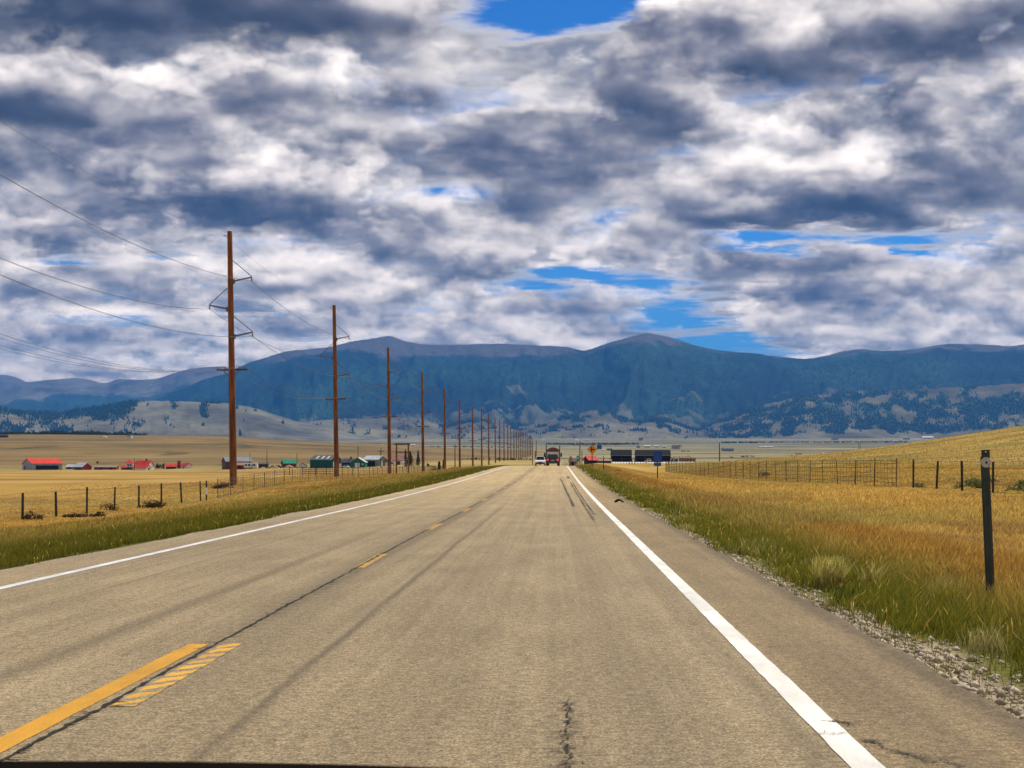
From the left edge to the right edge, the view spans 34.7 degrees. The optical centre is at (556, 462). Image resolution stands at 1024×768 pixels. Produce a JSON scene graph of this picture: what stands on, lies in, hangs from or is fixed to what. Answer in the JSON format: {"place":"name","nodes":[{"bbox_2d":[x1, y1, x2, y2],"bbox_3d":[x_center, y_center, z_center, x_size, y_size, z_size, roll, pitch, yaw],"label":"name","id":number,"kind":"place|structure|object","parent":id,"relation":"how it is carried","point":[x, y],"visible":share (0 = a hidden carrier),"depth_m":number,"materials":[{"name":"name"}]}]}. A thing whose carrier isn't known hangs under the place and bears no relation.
{"place":"outdoors","nodes":[
{"label":"outdoors","id":0,"kind":"place"},
{"bbox_2d":[0,375,25,391],"bbox_3d":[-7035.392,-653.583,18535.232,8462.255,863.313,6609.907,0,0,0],"label":"mountains","id":1,"kind":"structure","parent":0,"point":[7,382],"depth_m":18939.85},
{"bbox_2d":[0,366,228,411],"bbox_3d":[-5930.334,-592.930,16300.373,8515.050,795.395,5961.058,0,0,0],"label":"distant mountains","id":2,"kind":"structure","parent":0,"point":[60,395],"depth_m":15981.01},
{"bbox_2d":[0,401,378,440],"bbox_3d":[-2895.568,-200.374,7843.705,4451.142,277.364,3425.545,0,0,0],"label":"hills","id":3,"kind":"structure","parent":0,"point":[186,418],"depth_m":7399.69,"materials":[{"name":"grey plant"}]},
{"bbox_2d":[303,410,712,438],"bbox_3d":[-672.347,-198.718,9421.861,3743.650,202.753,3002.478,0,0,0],"label":"grassy foothill","id":4,"kind":"structure","parent":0,"point":[380,432],"depth_m":8849.25,"materials":[{"name":"grey plant"}]},
{"bbox_2d":[0,466,1023,767],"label":"road","id":5,"kind":"structure","parent":0,"point":[538,616],"depth_m":11.52,"materials":[{"name":"grey asphalt"}]},
{"bbox_2d":[0,761,438,767],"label":"car bonnet","id":6,"kind":"object","parent":5,"relation":"on","point":[86,764],"visible":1,"depth_m":1.65,"materials":[{"name":"metal"}]},
{"bbox_2d":[534,456,545,465],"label":"oncoming car","id":7,"kind":"object","parent":5,"relation":"on","point":[540,459],"visible":0.95,"depth_m":294.44,"materials":[{"name":"metal"}]},
{"bbox_2d":[545,454,559,464],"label":"suv","id":8,"kind":"object","parent":5,"relation":"on","point":[552,459],"visible":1,"depth_m":251.69,"materials":[{"name":"metal"}]},
{"bbox_2d":[544,446,561,465],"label":"semi truck","id":9,"kind":"object","parent":5,"relation":"on","point":[552,450],"visible":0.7,"depth_m":285.00,"materials":[{"name":"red metal"}]},
{"bbox_2d":[0,426,1023,717],"bbox_3d":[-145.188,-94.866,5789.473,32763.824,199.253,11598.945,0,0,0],"label":"ground","id":10,"kind":"structure","parent":0,"point":[202,454],"depth_m":1007.19,"materials":[{"name":"beige plant"}]},
{"bbox_2d":[23,510,44,520],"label":"shrub","id":11,"kind":"object","parent":10,"relation":"on","point":[27,516],"visible":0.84,"depth_m":74.99,"materials":[{"name":"brown plant"}]},
{"bbox_2d":[22,458,62,469],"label":"barn","id":12,"kind":"structure","parent":10,"relation":"on","point":[42,463],"depth_m":845.76,"materials":[{"name":"red metal"}]},
{"bbox_2d":[36,465,58,469],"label":"door","id":13,"kind":"structure","parent":12,"relation":"in","point":[38,467],"depth_m":844.69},
{"bbox_2d":[65,464,74,468],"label":"shed","id":14,"kind":"structure","parent":10,"relation":"on","point":[68,466],"depth_m":868.67,"materials":[{"name":"white metal"}]},
{"bbox_2d":[0,430,146,434],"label":"treeline","id":15,"kind":"object","parent":10,"relation":"on","point":[92,432],"visible":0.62,"depth_m":2089.18,"materials":[{"name":"green plant"}]},
{"bbox_2d":[62,512,90,517],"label":"shrub","id":16,"kind":"object","parent":10,"relation":"on","point":[74,515],"visible":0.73,"depth_m":77.87,"materials":[{"name":"brown plant"}]},
{"bbox_2d":[73,462,91,469],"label":"shed","id":17,"kind":"structure","parent":10,"relation":"on","point":[82,466],"depth_m":848.06,"materials":[{"name":"metal"}]},
{"bbox_2d":[88,512,107,516],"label":"shrub","id":18,"kind":"object","parent":10,"relation":"on","point":[96,514],"visible":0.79,"depth_m":78.82,"materials":[{"name":"brown plant"}]},
{"bbox_2d":[0,481,200,519],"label":"wire fence","id":19,"kind":"object","parent":10,"relation":"on","point":[56,502],"visible":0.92,"depth_m":84.35,"materials":[{"name":"wood"}]},
{"bbox_2d":[94,465,118,469],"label":"stable","id":20,"kind":"structure","parent":10,"relation":"on","point":[106,467],"depth_m":847.75,"materials":[{"name":"red wood"}]},
{"bbox_2d":[100,503,119,510],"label":"shrub","id":21,"kind":"object","parent":10,"relation":"on","point":[112,507],"visible":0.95,"depth_m":88.45,"materials":[{"name":"brown plant"}]},
{"bbox_2d":[126,460,133,469],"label":"tower house","id":22,"kind":"structure","parent":10,"relation":"on","point":[129,464],"depth_m":848.04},
{"bbox_2d":[132,465,151,469],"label":"porch","id":23,"kind":"object","parent":10,"relation":"on","point":[143,467],"visible":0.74,"depth_m":836.43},
{"bbox_2d":[133,459,154,469],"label":"house","id":24,"kind":"structure","parent":10,"relation":"on","point":[145,462],"depth_m":849.15,"materials":[{"name":"red metal"}]},
{"bbox_2d":[137,500,165,508],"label":"shrub","id":25,"kind":"object","parent":10,"relation":"on","point":[155,504],"visible":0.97,"depth_m":92.72,"materials":[{"name":"brown plant"}]},
{"bbox_2d":[165,464,176,468],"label":"shed","id":26,"kind":"structure","parent":10,"relation":"on","point":[170,466],"depth_m":858.49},
{"bbox_2d":[181,463,191,467],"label":"cottage","id":27,"kind":"structure","parent":10,"relation":"on","point":[186,465],"depth_m":858.74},
{"bbox_2d":[205,481,207,499],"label":"marker board","id":28,"kind":"object","parent":10,"relation":"on","point":[206,491],"visible":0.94,"depth_m":108.55,"materials":[{"name":"metal"}]},
{"bbox_2d":[211,482,235,488],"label":"shrub","id":29,"kind":"object","parent":10,"relation":"on","point":[221,486],"visible":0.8,"depth_m":127.98,"materials":[{"name":"brown plant"}]},
{"bbox_2d":[209,231,252,483],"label":"utility pole","id":30,"kind":"object","parent":10,"relation":"on","point":[232,410],"visible":0.94,"depth_m":136.81,"materials":[{"name":"wood"}]},
{"bbox_2d":[2,349,513,446],"bbox_3d":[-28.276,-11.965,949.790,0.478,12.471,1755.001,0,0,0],"label":"power wire","id":31,"kind":"object","parent":30,"relation":"attached to","point":[191,370],"visible":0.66,"depth_m":109.75,"materials":[{"name":"metal"}]},
{"bbox_2d":[0,121,517,431],"bbox_3d":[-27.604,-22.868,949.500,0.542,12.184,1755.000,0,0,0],"label":"power wire","id":32,"kind":"object","parent":30,"relation":"attached to","point":[171,214],"visible":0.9,"depth_m":109.91,"materials":[{"name":"metal"}]},
{"bbox_2d":[0,174,532,440],"bbox_3d":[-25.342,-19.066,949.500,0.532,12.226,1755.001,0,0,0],"label":"power wire","id":33,"kind":"object","parent":30,"relation":"attached to","point":[185,264],"visible":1,"depth_m":106.22,"materials":[{"name":"metal"}]},
{"bbox_2d":[221,457,252,468],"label":"barn","id":34,"kind":"structure","parent":10,"relation":"on","point":[225,462],"depth_m":787.34,"materials":[{"name":"grey metal"}]},
{"bbox_2d":[237,463,244,468],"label":"lean to","id":35,"kind":"object","parent":10,"relation":"on","point":[240,465],"visible":0.57,"depth_m":770.56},
{"bbox_2d":[244,463,257,468],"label":"camper trailer","id":36,"kind":"object","parent":10,"relation":"on","point":[250,465],"visible":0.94,"depth_m":766.80,"materials":[{"name":"white metal"}]},
{"bbox_2d":[258,463,268,467],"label":"shed","id":37,"kind":"structure","parent":10,"relation":"on","point":[265,465],"depth_m":798.47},
{"bbox_2d":[280,459,296,467],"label":"shed","id":38,"kind":"structure","parent":10,"relation":"on","point":[286,462],"depth_m":798.70,"materials":[{"name":"green metal"}]},
{"bbox_2d":[289,466,352,475],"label":"corral fence","id":39,"kind":"object","parent":10,"relation":"on","point":[326,473],"visible":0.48,"depth_m":225.97,"materials":[{"name":"brown wood"}]},
{"bbox_2d":[309,455,341,466],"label":"barn","id":40,"kind":"structure","parent":10,"relation":"on","point":[321,460],"depth_m":786.98,"materials":[{"name":"green metal"}]},
{"bbox_2d":[217,465,441,497],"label":"wire fence","id":41,"kind":"object","parent":10,"relation":"on","point":[365,468],"visible":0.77,"depth_m":148.81,"materials":[{"name":"metal"}]},
{"bbox_2d":[320,305,349,476],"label":"utility pole","id":42,"kind":"object","parent":10,"relation":"on","point":[335,411],"visible":0.94,"depth_m":201.80,"materials":[{"name":"wood"}]},
{"bbox_2d":[2,334,502,442],"bbox_3d":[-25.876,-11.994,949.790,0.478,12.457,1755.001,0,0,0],"label":"power wire","id":43,"kind":"object","parent":42,"relation":"attached to","point":[202,371],"visible":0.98,"depth_m":114.38,"materials":[{"name":"metal"}]},
{"bbox_2d":[0,258,506,437],"bbox_3d":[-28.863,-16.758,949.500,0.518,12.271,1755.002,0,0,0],"label":"power wire","id":44,"kind":"object","parent":42,"relation":"attached to","point":[178,307],"visible":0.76,"depth_m":119.16,"materials":[{"name":"metal"}]},
{"bbox_2d":[0,345,517,446],"bbox_3d":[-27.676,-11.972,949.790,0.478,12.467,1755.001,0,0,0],"label":"power wire","id":45,"kind":"object","parent":42,"relation":"attached to","point":[198,370],"visible":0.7,"depth_m":110.56,"materials":[{"name":"metal"}]},
{"bbox_2d":[0,274,526,444],"bbox_3d":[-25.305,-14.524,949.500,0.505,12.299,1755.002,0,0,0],"label":"power wire","id":46,"kind":"object","parent":42,"relation":"attached to","point":[183,332],"visible":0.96,"depth_m":105.66,"materials":[{"name":"metal"}]},
{"bbox_2d":[1,338,531,446],"bbox_3d":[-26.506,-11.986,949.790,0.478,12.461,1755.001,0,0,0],"label":"power wire","id":47,"kind":"object","parent":42,"relation":"attached to","point":[197,371],"visible":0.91,"depth_m":111.61,"materials":[{"name":"metal"}]},
{"bbox_2d":[341,457,354,465],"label":"shed","id":48,"kind":"structure","parent":10,"relation":"on","point":[345,461],"depth_m":813.36,"materials":[{"name":"grey metal"}]},
{"bbox_2d":[349,457,367,467],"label":"garage","id":49,"kind":"structure","parent":10,"relation":"on","point":[359,462],"depth_m":767.01,"materials":[{"name":"green metal"}]},
{"bbox_2d":[363,456,385,466],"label":"shed","id":50,"kind":"structure","parent":10,"relation":"on","point":[373,461],"depth_m":791.93,"materials":[{"name":"grey metal"}]},
{"bbox_2d":[367,461,374,465],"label":"door","id":51,"kind":"structure","parent":50,"relation":"in","point":[370,463],"depth_m":791.97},
{"bbox_2d":[382,458,392,465],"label":"shed","id":52,"kind":"structure","parent":10,"relation":"on","point":[385,461],"depth_m":786.66,"materials":[{"name":"grey wood"}]},
{"bbox_2d":[377,347,399,473],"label":"utility pole","id":53,"kind":"object","parent":10,"relation":"on","point":[388,410],"visible":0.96,"depth_m":266.82,"materials":[{"name":"wood"}]},
{"bbox_2d":[387,455,406,464],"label":"house","id":54,"kind":"structure","parent":10,"relation":"on","point":[400,459],"depth_m":797.35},
{"bbox_2d":[395,443,409,473],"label":"ranch gateway","id":55,"kind":"object","parent":10,"relation":"on","point":[408,444],"visible":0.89,"depth_m":261.87,"materials":[{"name":"brown wood"}]},
{"bbox_2d":[404,449,407,466],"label":"fir tree","id":56,"kind":"object","parent":10,"relation":"on","point":[405,460],"visible":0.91,"depth_m":699.74,"materials":[{"name":"green plant"}]},
{"bbox_2d":[406,451,414,466],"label":"fir tree","id":57,"kind":"object","parent":10,"relation":"on","point":[410,460],"visible":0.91,"depth_m":689.68,"materials":[{"name":"green plant"}]},
{"bbox_2d":[415,450,420,465],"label":"fir tree","id":58,"kind":"object","parent":10,"relation":"on","point":[417,461],"visible":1,"depth_m":699.67,"materials":[{"name":"green plant"}]},
{"bbox_2d":[413,372,431,468],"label":"utility pole","id":59,"kind":"object","parent":10,"relation":"on","point":[422,417],"visible":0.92,"depth_m":331.83,"materials":[{"name":"wood"}]},
{"bbox_2d":[437,389,451,468],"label":"utility pole","id":60,"kind":"object","parent":10,"relation":"on","point":[445,433],"visible":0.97,"depth_m":396.79,"materials":[{"name":"wood"}]},
{"bbox_2d":[454,400,465,466],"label":"utility pole","id":61,"kind":"object","parent":10,"relation":"on","point":[459,436],"visible":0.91,"depth_m":461.79,"materials":[{"name":"wood"}]},
{"bbox_2d":[467,407,477,465],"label":"utility pole","id":62,"kind":"object","parent":10,"relation":"on","point":[472,439],"visible":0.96,"depth_m":526.78,"materials":[{"name":"wood"}]},
{"bbox_2d":[478,408,486,465],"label":"utility pole","id":63,"kind":"object","parent":10,"relation":"on","point":[481,439],"visible":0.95,"depth_m":591.77,"materials":[{"name":"wood"}]},
{"bbox_2d":[484,413,491,464],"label":"utility pole","id":64,"kind":"object","parent":10,"relation":"on","point":[488,441],"visible":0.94,"depth_m":656.76,"materials":[{"name":"wood"}]},
{"bbox_2d":[492,419,496,462],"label":"utility pole","id":65,"kind":"object","parent":10,"relation":"on","point":[495,440],"visible":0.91,"depth_m":721.79,"materials":[{"name":"wood"}]},
{"bbox_2d":[497,420,502,460],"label":"utility pole","id":66,"kind":"object","parent":10,"relation":"on","point":[499,442],"visible":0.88,"depth_m":786.77,"materials":[{"name":"wood"}]},
{"bbox_2d":[504,424,509,458],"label":"utility pole","id":67,"kind":"object","parent":10,"relation":"on","point":[507,443],"visible":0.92,"depth_m":916.82,"materials":[{"name":"wood"}]},
{"bbox_2d":[508,426,513,457],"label":"utility pole","id":68,"kind":"object","parent":10,"relation":"on","point":[510,444],"visible":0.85,"depth_m":981.88,"materials":[{"name":"wood"}]},
{"bbox_2d":[0,426,1023,609],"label":"dry grass","id":69,"kind":"structure","parent":10,"relation":"on","point":[941,527],"depth_m":52.66,"materials":[{"name":"yellow plant"}]},
{"bbox_2d":[0,464,1023,716],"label":"verge grass","id":70,"kind":"structure","parent":10,"relation":"on","point":[942,608],"depth_m":22.06,"materials":[{"name":"green plant"}]},
{"bbox_2d":[515,429,516,458],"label":"utility pole","id":71,"kind":"object","parent":10,"relation":"on","point":[516,444],"visible":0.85,"depth_m":1111.74,"materials":[{"name":"wood"}]},
{"bbox_2d":[568,459,577,465],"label":"shed","id":72,"kind":"structure","parent":10,"relation":"on","point":[574,462],"depth_m":618.64,"materials":[{"name":"wood"}]},
{"bbox_2d":[582,456,598,463],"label":"shed","id":73,"kind":"structure","parent":10,"relation":"on","point":[587,459],"depth_m":558.97,"materials":[{"name":"red metal"}]},
{"bbox_2d":[587,445,596,465],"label":"warning sign","id":74,"kind":"object","parent":10,"relation":"on","point":[591,449],"visible":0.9,"depth_m":189.98,"materials":[{"name":"metal"}]},
{"bbox_2d":[597,460,611,462],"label":"shed","id":75,"kind":"structure","parent":10,"relation":"on","point":[601,461],"depth_m":698.50,"materials":[{"name":"grey metal"}]},
{"bbox_2d":[610,450,631,461],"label":"open barn","id":76,"kind":"structure","parent":10,"relation":"on","point":[618,455],"depth_m":773.71,"materials":[{"name":"grey metal"}]},
{"bbox_2d":[609,456,690,463],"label":"pipe fence","id":77,"kind":"object","parent":10,"relation":"on","point":[629,461],"visible":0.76,"depth_m":439.53,"materials":[{"name":"metal"}]},
{"bbox_2d":[635,450,670,461],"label":"open barn","id":78,"kind":"structure","parent":10,"relation":"on","point":[644,455],"depth_m":773.77,"materials":[{"name":"grey metal"}]},
{"bbox_2d":[654,452,661,478],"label":"blue sign","id":79,"kind":"object","parent":10,"relation":"on","point":[657,457],"visible":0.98,"depth_m":102.49,"materials":[{"name":"blue metal"}]},
{"bbox_2d":[428,441,906,467],"bbox_3d":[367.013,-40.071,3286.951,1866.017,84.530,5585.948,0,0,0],"label":"valley trees","id":80,"kind":"object","parent":10,"relation":"on","point":[593,444],"visible":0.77,"depth_m":4987.79,"materials":[{"name":"green plant"}]},
{"bbox_2d":[671,445,681,448],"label":"farmhouse","id":81,"kind":"object","parent":10,"relation":"on","point":[676,446],"visible":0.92,"depth_m":3565.09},
{"bbox_2d":[722,448,733,450],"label":"farm shed","id":82,"kind":"structure","parent":10,"relation":"on","point":[727,449],"depth_m":3090.72,"materials":[{"name":"grey metal"}]},
{"bbox_2d":[665,458,896,486],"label":"wire fence","id":83,"kind":"object","parent":10,"relation":"on","point":[759,470],"visible":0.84,"depth_m":120.03,"materials":[{"name":"metal"}]},
{"bbox_2d":[805,552,858,590],"bbox_3d":[3.123,1.232,18.407,0.653,0.462,0.663,0,0,-30],"label":"grass tuft","id":84,"kind":"object","parent":10,"relation":"on","point":[829,569],"visible":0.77,"depth_m":18.29,"materials":[{"name":"plant"}]},
{"bbox_2d":[828,585,863,605],"bbox_3d":[2.883,1.325,16.193,0.344,0.234,0.412,0,0,31],"label":"grass tuft","id":85,"kind":"object","parent":10,"relation":"on","point":[841,590],"visible":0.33,"depth_m":16.17,"materials":[{"name":"green plant"}]},
{"bbox_2d":[853,561,891,589],"bbox_3d":[3.492,1.264,17.953,0.444,0.411,0.446,0,0,0],"label":"grass tuft","id":86,"kind":"object","parent":10,"relation":"on","point":[873,572],"visible":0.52,"depth_m":17.96,"materials":[{"name":"plant"}]},
{"bbox_2d":[914,481,924,487],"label":"shrub","id":87,"kind":"object","parent":10,"relation":"on","point":[916,484],"visible":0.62,"depth_m":77.87,"materials":[{"name":"green plant"}]},
{"bbox_2d":[922,436,932,438],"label":"farm shed","id":88,"kind":"structure","parent":10,"relation":"on","point":[927,437],"depth_m":8027.74,"materials":[{"name":"white metal"}]},
{"bbox_2d":[953,482,964,488],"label":"shrub","id":89,"kind":"object","parent":10,"relation":"on","point":[956,486],"visible":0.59,"depth_m":72.93,"materials":[{"name":"green plant"}]},
{"bbox_2d":[912,459,1023,493],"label":"wire fence","id":90,"kind":"object","parent":10,"relation":"on","point":[961,474],"visible":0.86,"depth_m":66.98,"materials":[{"name":"wood"}]},
{"bbox_2d":[967,479,981,488],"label":"shrub","id":91,"kind":"object","parent":10,"relation":"on","point":[976,484],"visible":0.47,"depth_m":71.11,"materials":[{"name":"green plant"}]},
{"bbox_2d":[963,477,991,486],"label":"shrub","id":92,"kind":"object","parent":10,"relation":"on","point":[968,481],"visible":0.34,"depth_m":75.94,"materials":[{"name":"green plant"}]},
{"bbox_2d":[980,450,994,596],"bbox_3d":[4.068,0.910,15.377,0.100,2.065,0.055,-2,0,0],"label":"delineator post","id":93,"kind":"object","parent":10,"relation":"on","point":[985,460],"visible":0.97,"depth_m":15.37,"materials":[{"name":"black metal"}]},
{"bbox_2d":[1005,480,1023,491],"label":"shrub","id":94,"kind":"object","parent":10,"relation":"on","point":[1020,483],"visible":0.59,"depth_m":65.88,"materials":[{"name":"green plant"}]},
{"bbox_2d":[0,0,1023,382],"label":"sky","id":95,"kind":"structure","parent":0,"point":[803,179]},
{"bbox_2d":[156,333,1023,427],"bbox_3d":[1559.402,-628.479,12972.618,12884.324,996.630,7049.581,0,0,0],"label":"mountains","id":96,"kind":"structure","parent":0,"point":[407,353],"depth_m":12367.09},
{"bbox_2d":[0,343,1023,438],"bbox_3d":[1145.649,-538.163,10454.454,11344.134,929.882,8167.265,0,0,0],"label":"forest","id":97,"kind":"object","parent":96,"relation":"on","point":[99,412],"visible":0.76,"depth_m":9749.65,"materials":[{"name":"green plant"}]},
{"bbox_2d":[613,462,693,462],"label":"yard","id":98,"kind":"structure","parent":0,"point":[650,462],"depth_m":734.03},
{"bbox_2d":[647,511,1023,720],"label":"gravel","id":99,"kind":"structure","parent":0,"point":[1009,689],"depth_m":11.89,"materials":[{"name":"grey gravel"}]},
{"bbox_2d":[700,383,1023,438],"bbox_3d":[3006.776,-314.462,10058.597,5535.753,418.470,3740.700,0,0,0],"label":"foothill","id":100,"kind":"structure","parent":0,"point":[813,432],"depth_m":9392.80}
]}

